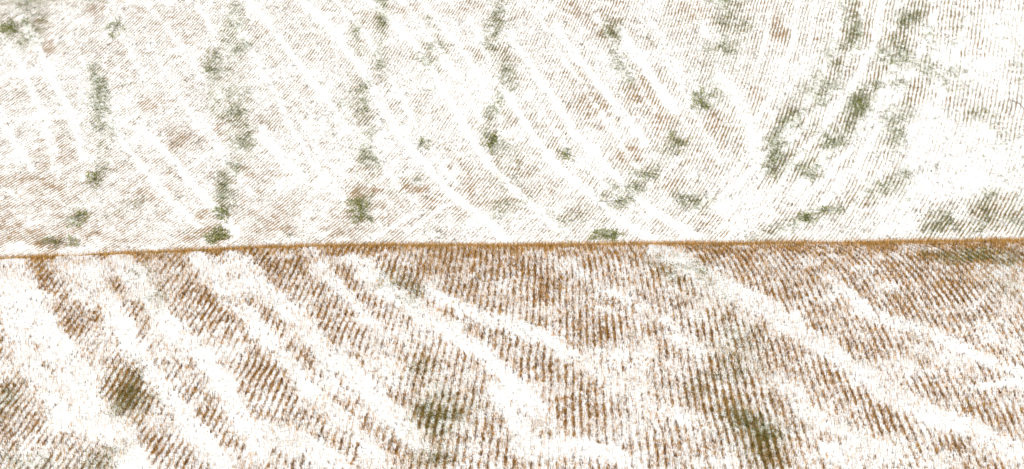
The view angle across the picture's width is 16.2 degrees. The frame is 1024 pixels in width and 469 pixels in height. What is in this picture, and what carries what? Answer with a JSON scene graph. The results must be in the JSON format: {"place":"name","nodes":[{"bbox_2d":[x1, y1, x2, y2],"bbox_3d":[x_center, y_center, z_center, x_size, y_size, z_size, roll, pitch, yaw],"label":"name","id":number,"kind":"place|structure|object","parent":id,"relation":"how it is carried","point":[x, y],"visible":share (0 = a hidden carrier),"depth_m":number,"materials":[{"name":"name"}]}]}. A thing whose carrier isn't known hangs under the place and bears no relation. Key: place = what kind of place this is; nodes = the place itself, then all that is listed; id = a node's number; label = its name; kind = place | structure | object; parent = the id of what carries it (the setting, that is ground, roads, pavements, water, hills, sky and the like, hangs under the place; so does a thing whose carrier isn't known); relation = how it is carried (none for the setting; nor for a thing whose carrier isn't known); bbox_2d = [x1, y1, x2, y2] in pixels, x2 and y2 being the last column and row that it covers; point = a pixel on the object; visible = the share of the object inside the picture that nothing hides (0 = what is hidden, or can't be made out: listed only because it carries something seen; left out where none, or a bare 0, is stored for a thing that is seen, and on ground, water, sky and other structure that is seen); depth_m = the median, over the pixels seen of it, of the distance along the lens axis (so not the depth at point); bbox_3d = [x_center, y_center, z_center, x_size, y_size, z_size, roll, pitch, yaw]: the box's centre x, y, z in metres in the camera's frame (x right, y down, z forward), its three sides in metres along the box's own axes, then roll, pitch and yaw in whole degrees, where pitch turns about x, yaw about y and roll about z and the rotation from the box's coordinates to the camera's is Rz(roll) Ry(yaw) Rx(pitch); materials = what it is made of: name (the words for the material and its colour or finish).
{"place":"outdoors","nodes":[
{"label":"outdoors","id":0,"kind":"place"},
{"bbox_2d":[0,0,1023,257],"bbox_3d":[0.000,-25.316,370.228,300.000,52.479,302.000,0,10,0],"label":"field","id":1,"kind":"structure","parent":0,"point":[970,60],"depth_m":290.54,"materials":[{"name":"white snow"}]},
{"bbox_2d":[0,17,27,38],"bbox_3d":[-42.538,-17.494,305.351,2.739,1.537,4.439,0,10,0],"label":"weed patch","id":2,"kind":"object","parent":1,"relation":"on","point":[7,27],"visible":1,"depth_m":305.36,"materials":[{"name":"green plant"}]},
{"bbox_2d":[36,234,81,248],"bbox_3d":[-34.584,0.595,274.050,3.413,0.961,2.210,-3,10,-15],"label":"weed patch","id":3,"kind":"object","parent":1,"relation":"on","point":[68,235],"visible":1,"depth_m":274.14,"materials":[{"name":"green plant"}]},
{"bbox_2d":[62,207,89,227],"bbox_3d":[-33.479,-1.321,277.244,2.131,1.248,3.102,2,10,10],"label":"weed patch","id":4,"kind":"object","parent":1,"relation":"on","point":[79,214],"visible":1,"depth_m":277.18,"materials":[{"name":"green plant"}]},
{"bbox_2d":[85,169,101,188],"bbox_3d":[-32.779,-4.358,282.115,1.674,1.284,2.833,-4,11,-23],"label":"weed patch","id":5,"kind":"object","parent":1,"relation":"on","point":[88,173],"visible":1,"depth_m":282.25,"materials":[{"name":"green plant"}]},
{"bbox_2d":[103,14,127,38],"bbox_3d":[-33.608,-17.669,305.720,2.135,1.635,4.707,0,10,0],"label":"weed patch","id":6,"kind":"object","parent":1,"relation":"on","point":[115,27],"visible":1,"depth_m":305.52,"materials":[{"name":"green plant"}]},
{"bbox_2d":[201,224,232,244],"bbox_3d":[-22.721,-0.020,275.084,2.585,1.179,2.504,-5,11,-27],"label":"weed patch","id":7,"kind":"object","parent":1,"relation":"on","point":[216,233],"visible":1,"depth_m":274.87,"materials":[{"name":"green plant"}]},
{"bbox_2d":[212,203,234,222],"bbox_3d":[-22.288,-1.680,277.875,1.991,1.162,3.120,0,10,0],"label":"weed patch","id":8,"kind":"object","parent":1,"relation":"on","point":[225,209],"visible":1,"depth_m":277.91,"materials":[{"name":"green plant"}]},
{"bbox_2d":[344,192,377,228],"bbox_3d":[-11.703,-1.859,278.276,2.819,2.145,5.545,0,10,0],"label":"weed patch","id":9,"kind":"object","parent":1,"relation":"on","point":[358,205],"visible":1,"depth_m":278.40,"materials":[{"name":"green plant"}]},
{"bbox_2d":[413,136,430,149],"bbox_3d":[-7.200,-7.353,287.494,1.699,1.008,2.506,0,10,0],"label":"weed patch","id":10,"kind":"object","parent":1,"relation":"on","point":[421,141],"visible":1,"depth_m":287.40,"materials":[{"name":"green plant"}]},
{"bbox_2d":[485,130,499,154],"bbox_3d":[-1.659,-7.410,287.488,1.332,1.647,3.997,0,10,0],"label":"weed patch","id":11,"kind":"object","parent":1,"relation":"on","point":[496,137],"visible":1,"depth_m":287.44,"materials":[{"name":"green plant"}]},
{"bbox_2d":[0,0,1023,257],"bbox_3d":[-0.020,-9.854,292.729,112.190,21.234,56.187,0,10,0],"label":"stubble","id":12,"kind":"object","parent":1,"relation":"on","point":[302,90],"visible":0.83,"depth_m":291.17,"materials":[{"name":"plant"}]},
{"bbox_2d":[0,0,1023,252],"bbox_3d":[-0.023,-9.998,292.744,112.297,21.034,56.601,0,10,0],"label":"weeds","id":13,"kind":"object","parent":1,"relation":"on","point":[780,154],"visible":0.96,"depth_m":292.81,"materials":[{"name":"green plant"}]},
{"bbox_2d":[558,148,577,161],"bbox_3d":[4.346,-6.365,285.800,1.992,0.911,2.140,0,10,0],"label":"weed patch","id":14,"kind":"object","parent":1,"relation":"on","point":[564,152],"visible":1,"depth_m":285.82,"materials":[{"name":"green plant"}]},
{"bbox_2d":[588,228,625,241],"bbox_3d":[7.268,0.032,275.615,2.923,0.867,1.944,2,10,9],"label":"weed patch","id":15,"kind":"object","parent":1,"relation":"on","point":[610,236],"visible":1,"depth_m":275.52,"materials":[{"name":"green plant"}]},
{"bbox_2d":[598,192,635,209],"bbox_3d":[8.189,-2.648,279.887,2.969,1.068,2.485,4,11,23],"label":"weed patch","id":16,"kind":"object","parent":1,"relation":"on","point":[625,200],"visible":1,"depth_m":279.75,"materials":[{"name":"green plant"}]},
{"bbox_2d":[628,166,659,180],"bbox_3d":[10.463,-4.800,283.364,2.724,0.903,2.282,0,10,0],"label":"weed patch","id":17,"kind":"object","parent":1,"relation":"on","point":[642,173],"visible":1,"depth_m":283.38,"materials":[{"name":"green plant"}]},
{"bbox_2d":[666,130,692,152],"bbox_3d":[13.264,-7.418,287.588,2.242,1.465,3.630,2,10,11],"label":"weed patch","id":18,"kind":"object","parent":1,"relation":"on","point":[672,133],"visible":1,"depth_m":287.65,"materials":[{"name":"green plant"}]},
{"bbox_2d":[688,85,714,113],"bbox_3d":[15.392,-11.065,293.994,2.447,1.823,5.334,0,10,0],"label":"weed patch","id":19,"kind":"object","parent":1,"relation":"on","point":[701,102],"visible":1,"depth_m":293.67,"materials":[{"name":"green plant"}]},
{"bbox_2d":[762,156,784,177],"bbox_3d":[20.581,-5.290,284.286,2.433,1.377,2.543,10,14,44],"label":"weed patch","id":20,"kind":"object","parent":1,"relation":"on","point":[772,167],"visible":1,"depth_m":284.16,"materials":[{"name":"green plant"}]},
{"bbox_2d":[796,211,816,222],"bbox_3d":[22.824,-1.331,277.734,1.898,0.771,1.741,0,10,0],"label":"weed patch","id":21,"kind":"object","parent":1,"relation":"on","point":[805,217],"visible":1,"depth_m":277.66,"materials":[{"name":"green plant"}]},
{"bbox_2d":[805,204,844,214],"bbox_3d":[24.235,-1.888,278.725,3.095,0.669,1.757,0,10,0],"label":"weed patch","id":22,"kind":"object","parent":1,"relation":"on","point":[825,207],"visible":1,"depth_m":278.74,"materials":[{"name":"green plant"}]},
{"bbox_2d":[852,93,868,119],"bbox_3d":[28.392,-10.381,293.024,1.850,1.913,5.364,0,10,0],"label":"weed patch","id":23,"kind":"object","parent":1,"relation":"on","point":[859,99],"visible":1,"depth_m":293.35,"materials":[{"name":"green plant"}]},
{"bbox_2d":[0,241,1023,468],"bbox_3d":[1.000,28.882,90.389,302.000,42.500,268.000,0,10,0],"label":"field","id":24,"kind":"structure","parent":0,"point":[201,437],"depth_m":115.98,"materials":[{"name":"white snow"}]},
{"bbox_2d":[0,235,1023,468],"bbox_3d":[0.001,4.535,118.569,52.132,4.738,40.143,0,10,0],"label":"stubble","id":25,"kind":"object","parent":24,"relation":"on","point":[963,243],"visible":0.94,"depth_m":118.67,"materials":[{"name":"brown plant"}]},
{"bbox_2d":[0,244,1023,468],"bbox_3d":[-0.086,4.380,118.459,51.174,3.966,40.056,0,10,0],"label":"weeds","id":26,"kind":"object","parent":24,"relation":"on","point":[432,455],"visible":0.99,"depth_m":114.38,"materials":[{"name":"green plant"}]}
]}

